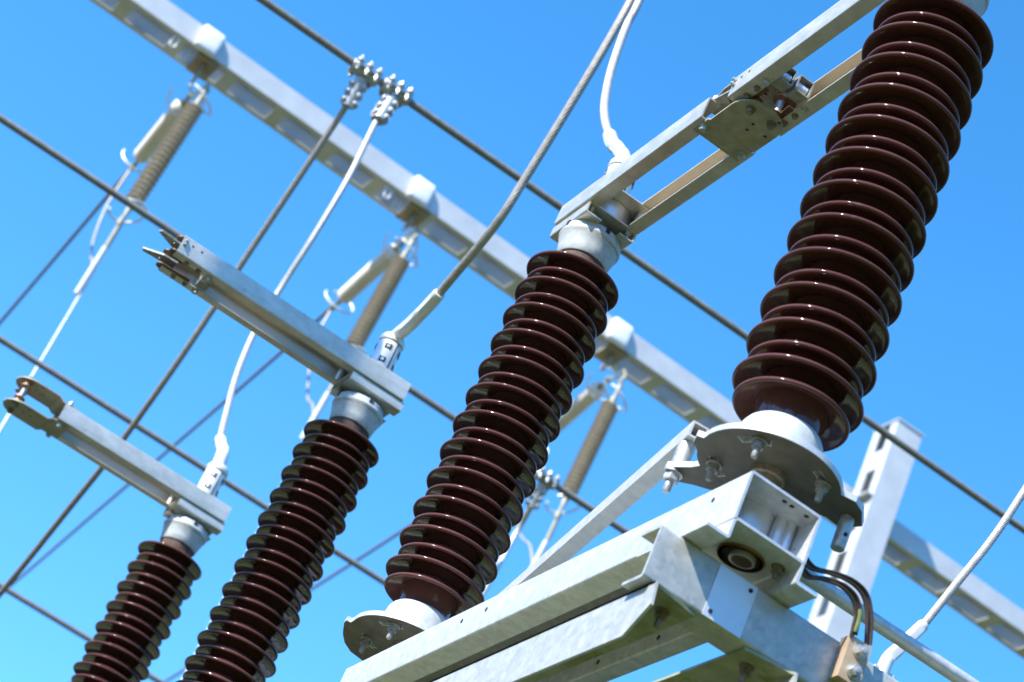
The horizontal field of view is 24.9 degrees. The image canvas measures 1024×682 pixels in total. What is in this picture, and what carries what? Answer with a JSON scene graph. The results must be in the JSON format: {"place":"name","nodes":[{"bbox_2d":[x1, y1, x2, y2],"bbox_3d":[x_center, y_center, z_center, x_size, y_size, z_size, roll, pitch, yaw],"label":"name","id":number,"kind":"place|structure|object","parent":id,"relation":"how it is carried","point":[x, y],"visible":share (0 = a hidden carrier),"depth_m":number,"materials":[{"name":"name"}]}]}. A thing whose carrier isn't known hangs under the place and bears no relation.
{"place":"outdoors","nodes":[
{"label":"outdoors","id":0,"kind":"place"},
{"bbox_2d":[0,582,164,681],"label":"bus conductor","id":1,"kind":"object","parent":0,"point":[50,616],"visible":0.63,"depth_m":16.70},
{"bbox_2d":[0,335,384,585],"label":"bus conductor","id":2,"kind":"object","parent":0,"point":[156,438],"visible":0.5,"depth_m":13.71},
{"bbox_2d":[0,114,629,533],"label":"bus conductor","id":3,"kind":"object","parent":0,"point":[164,226],"visible":0.27,"depth_m":11.70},
{"bbox_2d":[525,466,559,509],"bbox_3d":[0.146,0.794,12.367,0.140,0.212,0.151,34,-32,-15],"label":"tee clamp","id":4,"kind":"object","parent":3,"relation":"attached to","point":[548,481],"visible":0.79,"depth_m":12.35,"materials":[{"name":"metal"}]},
{"bbox_2d":[483,507,532,595],"bbox_3d":[-0.143,1.329,12.234,0.082,1.099,0.374,34,-32,-15],"label":"drop cable","id":5,"kind":"object","parent":4,"relation":"attached to","point":[514,536],"visible":0.26,"depth_m":12.40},
{"bbox_2d":[0,0,1023,681],"label":"sky","id":6,"kind":"structure","parent":0,"point":[74,77],"materials":[{"name":"blue"}]},
{"bbox_2d":[256,0,1023,533],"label":"bus conductor","id":7,"kind":"object","parent":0,"point":[556,204],"visible":0.71,"depth_m":10.45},
{"bbox_2d":[340,55,382,109],"bbox_3d":[-0.671,-1.113,10.073,0.140,0.214,0.142,34,-32,-15],"label":"tee clamp","id":8,"kind":"object","parent":7,"relation":"attached to","point":[368,75],"visible":1,"depth_m":10.06,"materials":[{"name":"metal"}]},
{"bbox_2d":[0,105,348,597],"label":"jumper cable","id":9,"kind":"object","parent":8,"relation":"hanging from","point":[87,485],"visible":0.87,"depth_m":10.14,"materials":[{"name":"metal"}]},
{"bbox_2d":[370,75,413,125],"bbox_3d":[-0.535,-1.026,10.085,0.140,0.246,0.122,34,-32,-15],"label":"tee clamp","id":10,"kind":"object","parent":7,"relation":"attached to","point":[399,95],"visible":1,"depth_m":10.08,"materials":[{"name":"metal"}]},
{"bbox_2d":[196,118,378,497],"bbox_3d":[-0.830,-0.215,9.116,0.084,2.296,0.785,32,-32,-12],"label":"jumper cable","id":11,"kind":"object","parent":10,"relation":"hanging from","point":[214,476],"visible":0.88,"depth_m":9.13,"materials":[{"name":"metal"}]},
{"bbox_2d":[874,485,1023,677],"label":"jumper cable","id":12,"kind":"object","parent":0,"point":[893,653],"visible":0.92,"depth_m":5.98,"materials":[{"name":"metal"}]},
{"label":"soil bed","id":13,"kind":"structure","parent":0,"visible":0},
{"bbox_2d":[808,418,924,641],"bbox_3d":[1.014,5.524,16.340,0.332,12.254,0.410,34,-32,-15],"label":"gantry post","id":14,"kind":"object","parent":13,"relation":"on","point":[880,486],"visible":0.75,"depth_m":18.90,"materials":[{"name":"grey metal"}]},
{"bbox_2d":[90,0,1023,658],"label":"gantry beam","id":15,"kind":"structure","parent":14,"relation":"attached to","point":[288,112],"depth_m":18.28,"materials":[{"name":"grey metal"}]},
{"bbox_2d":[169,25,224,82],"bbox_3d":[-2.416,-2.188,17.580,0.410,0.359,0.371,34,-32,-15],"label":"saddle clamp","id":16,"kind":"object","parent":15,"relation":"attached to","point":[209,43],"visible":1,"depth_m":17.51,"materials":[{"name":"white metal"}]},
{"bbox_2d":[189,83,209,100],"bbox_3d":[-2.372,-1.878,17.540,0.200,0.178,0.058,-5,-42,40],"label":"hanger link","id":17,"kind":"object","parent":16,"relation":"hanging from","point":[197,92],"visible":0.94,"depth_m":17.55,"materials":[{"name":"silver metal"}]},
{"bbox_2d":[108,83,211,225],"bbox_3d":[-2.576,-1.373,17.133,0.257,1.396,0.288,18,-32,15],"label":"strain insulator","id":18,"kind":"object","parent":17,"relation":"hanging from","point":[159,162],"visible":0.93,"depth_m":17.10,"materials":[{"name":"grey ceramic"}]},
{"bbox_2d":[0,224,120,432],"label":"drop wire","id":19,"kind":"object","parent":18,"relation":"hanging from","point":[84,282],"visible":0.86,"depth_m":16.57,"materials":[{"name":"white metal"}]},
{"bbox_2d":[122,82,204,172],"bbox_3d":[-2.730,-1.622,18.003,0.288,0.257,1.370,33,-33,-13],"label":"strain insulator","id":20,"kind":"object","parent":17,"relation":"hanging from","point":[145,150],"visible":0.81,"depth_m":17.92,"materials":[{"name":"beige ceramic"}]},
{"bbox_2d":[0,168,131,324],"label":"span wire","id":21,"kind":"object","parent":20,"relation":"attached to","point":[58,253],"visible":0.92,"depth_m":19.86,"materials":[{"name":"grey metal"}]},
{"bbox_2d":[90,169,130,265],"bbox_3d":[-3.054,-0.926,17.590,0.043,1.685,1.308,35,-32,-15],"label":"jumper loop","id":22,"kind":"object","parent":20,"relation":"hanging from","point":[103,213],"visible":0.91,"depth_m":18.09,"materials":[{"name":"metal"}]},
{"bbox_2d":[383,175,435,231],"bbox_3d":[-0.841,-1.087,18.136,0.410,0.359,0.371,34,-32,-15],"label":"saddle clamp","id":23,"kind":"object","parent":15,"relation":"attached to","point":[421,191],"visible":1,"depth_m":18.06,"materials":[{"name":"white metal"}]},
{"bbox_2d":[397,227,418,242],"bbox_3d":[-0.808,-0.818,18.041,0.200,0.178,0.058,-5,-42,40],"label":"hanger link","id":24,"kind":"object","parent":23,"relation":"hanging from","point":[415,230],"visible":0.97,"depth_m":18.04,"materials":[{"name":"silver metal"}]},
{"bbox_2d":[324,227,418,313],"bbox_3d":[-1.143,-0.526,18.443,0.288,0.257,1.277,34,-39,-15],"label":"strain insulator","id":25,"kind":"object","parent":24,"relation":"hanging from","point":[365,277],"visible":0.91,"depth_m":18.38,"materials":[{"name":"beige ceramic"}]},
{"bbox_2d":[9,308,328,587],"bbox_3d":[-7.407,3.868,29.145,0.065,0.395,25.002,34,-32,-14],"label":"span wire","id":26,"kind":"object","parent":25,"relation":"attached to","point":[223,402],"visible":0.79,"depth_m":21.66,"materials":[{"name":"grey metal"}]},
{"bbox_2d":[306,310,330,414],"bbox_3d":[-1.481,0.158,18.026,0.042,1.585,1.208,34,-32,-15],"label":"jumper loop","id":27,"kind":"object","parent":25,"relation":"hanging from","point":[309,371],"visible":0.69,"depth_m":17.97,"materials":[{"name":"metal"}]},
{"bbox_2d":[346,237,417,354],"bbox_3d":[-1.029,-0.276,17.610,0.257,1.301,0.288,18,-32,15],"label":"strain insulator","id":28,"kind":"object","parent":24,"relation":"hanging from","point":[377,302],"visible":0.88,"depth_m":17.60,"materials":[{"name":"grey ceramic"}]},
{"bbox_2d":[181,384,332,679],"bbox_3d":[-2.008,1.765,16.329,0.066,3.902,0.165,34,-32,-15],"label":"drop wire","id":29,"kind":"object","parent":28,"relation":"hanging from","point":[321,406],"visible":0.25,"depth_m":17.13,"materials":[{"name":"white metal"}]},
{"bbox_2d":[593,317,632,371],"bbox_3d":[0.735,0.014,18.691,0.410,0.359,0.371,34,-32,-15],"label":"saddle clamp","id":30,"kind":"object","parent":15,"relation":"attached to","point":[620,332],"visible":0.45,"depth_m":18.62,"materials":[{"name":"white metal"}]},
{"bbox_2d":[606,369,626,384],"bbox_3d":[0.832,0.294,18.567,0.200,0.178,0.058,-5,-42,40],"label":"hanger link","id":31,"kind":"object","parent":15,"relation":"hanging from","point":[619,373],"visible":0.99,"depth_m":18.56,"materials":[{"name":"silver metal"}]},
{"bbox_2d":[547,366,619,453],"bbox_3d":[0.454,0.613,19.042,0.288,0.257,1.459,32,-38,-11],"label":"strain insulator","id":32,"kind":"object","parent":31,"relation":"hanging from","point":[588,396],"visible":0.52,"depth_m":18.71,"materials":[{"name":"grey ceramic"}]},
{"bbox_2d":[164,523,411,681],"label":"span wire","id":33,"kind":"object","parent":32,"relation":"attached to","point":[376,547],"visible":0.32,"depth_m":22.39,"materials":[{"name":"grey metal"}]},
{"bbox_2d":[514,526,533,562],"bbox_3d":[0.128,1.327,18.621,0.048,1.624,1.389,33,-32,-14],"label":"jumper loop","id":34,"kind":"object","parent":32,"relation":"hanging from","point":[528,544],"visible":0.34,"depth_m":17.96,"materials":[{"name":"metal"}]},
{"bbox_2d":[545,381,626,518],"bbox_3d":[0.601,0.859,18.120,0.257,1.321,0.288,18,-32,15],"label":"strain insulator","id":35,"kind":"object","parent":31,"relation":"hanging from","point":[590,448],"visible":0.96,"depth_m":18.09,"materials":[{"name":"grey ceramic"}]},
{"bbox_2d":[530,518,558,565],"bbox_3d":[-0.375,2.892,16.845,0.066,3.862,0.165,34,-32,-15],"label":"drop wire","id":36,"kind":"object","parent":35,"relation":"hanging from","point":[542,548],"visible":0.34,"depth_m":17.68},
{"bbox_3d":[-1.280,1.488,6.842,0.266,0.138,1.608,34,-32,-15],"label":"base beam","id":37,"kind":"object","parent":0,"visible":0},
{"bbox_2d":[3,376,231,681],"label":"insulator column","id":38,"kind":"structure","parent":37,"relation":"on","point":[132,628],"depth_m":8.02,"materials":[{"name":"ceramic"}]},
{"bbox_2d":[142,230,410,681],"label":"insulator column","id":39,"kind":"structure","parent":37,"relation":"on","point":[267,596],"depth_m":6.79,"materials":[{"name":"ceramic"}]},
{"bbox_2d":[370,0,634,371],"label":"jumper cable","id":40,"kind":"object","parent":39,"relation":"attached to","point":[389,348],"visible":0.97,"depth_m":6.95,"materials":[{"name":"metal"}]},
{"label":"ground","id":41,"kind":"structure","parent":0,"visible":0},
{"bbox_3d":[-0.653,2.066,3.590,0.480,3.245,0.260,34,-32,-15],"label":"support post","id":42,"kind":"object","parent":41,"relation":"on","visible":0},
{"bbox_2d":[429,580,695,681],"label":"support channel","id":43,"kind":"object","parent":42,"relation":"on","point":[651,608],"visible":1,"depth_m":3.95,"materials":[{"name":"metal"}]},
{"bbox_2d":[621,524,897,681],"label":"cross beam","id":44,"kind":"structure","parent":43,"relation":"on","point":[731,609],"depth_m":3.86,"materials":[{"name":"metal"}]},
{"bbox_2d":[341,471,820,681],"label":"base beam","id":45,"kind":"structure","parent":44,"relation":"on","point":[755,528],"depth_m":4.25,"materials":[{"name":"metal"}]},
{"bbox_2d":[343,84,787,660],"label":"insulator column","id":46,"kind":"structure","parent":45,"relation":"on","point":[469,514],"depth_m":5.46,"materials":[{"name":"brown ceramic"}]},
{"bbox_2d":[600,0,643,193],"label":"jumper cable","id":47,"kind":"object","parent":46,"relation":"attached to","point":[617,148],"visible":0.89,"depth_m":6.51,"materials":[{"name":"metal"}]},
{"bbox_2d":[662,0,993,552],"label":"insulator column","id":48,"kind":"structure","parent":45,"relation":"on","point":[909,75],"depth_m":4.25,"materials":[{"name":"brown ceramic"}]},
{"bbox_2d":[498,420,708,594],"bbox_3d":[0.103,0.430,4.732,0.034,0.033,1.330,29,-31,-7],"label":"coupling rod","id":49,"kind":"object","parent":48,"relation":"attached to","point":[643,480],"visible":0.5,"depth_m":4.50,"materials":[{"name":"metal"}]},
{"bbox_2d":[794,548,873,681],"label":"earthing cable","id":50,"kind":"object","parent":45,"relation":"attached to","point":[851,658],"visible":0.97,"depth_m":3.91,"materials":[{"name":"brown metal"}]},
{"bbox_2d":[799,569,978,681],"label":"operating pipe","id":51,"kind":"object","parent":45,"relation":"attached to","point":[903,640],"depth_m":4.14,"materials":[{"name":"metal"}]},
{"bbox_2d":[653,647,797,681],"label":"support channel","id":52,"kind":"object","parent":42,"relation":"on","point":[744,664],"visible":1,"depth_m":3.90,"materials":[{"name":"metal"}]}
]}

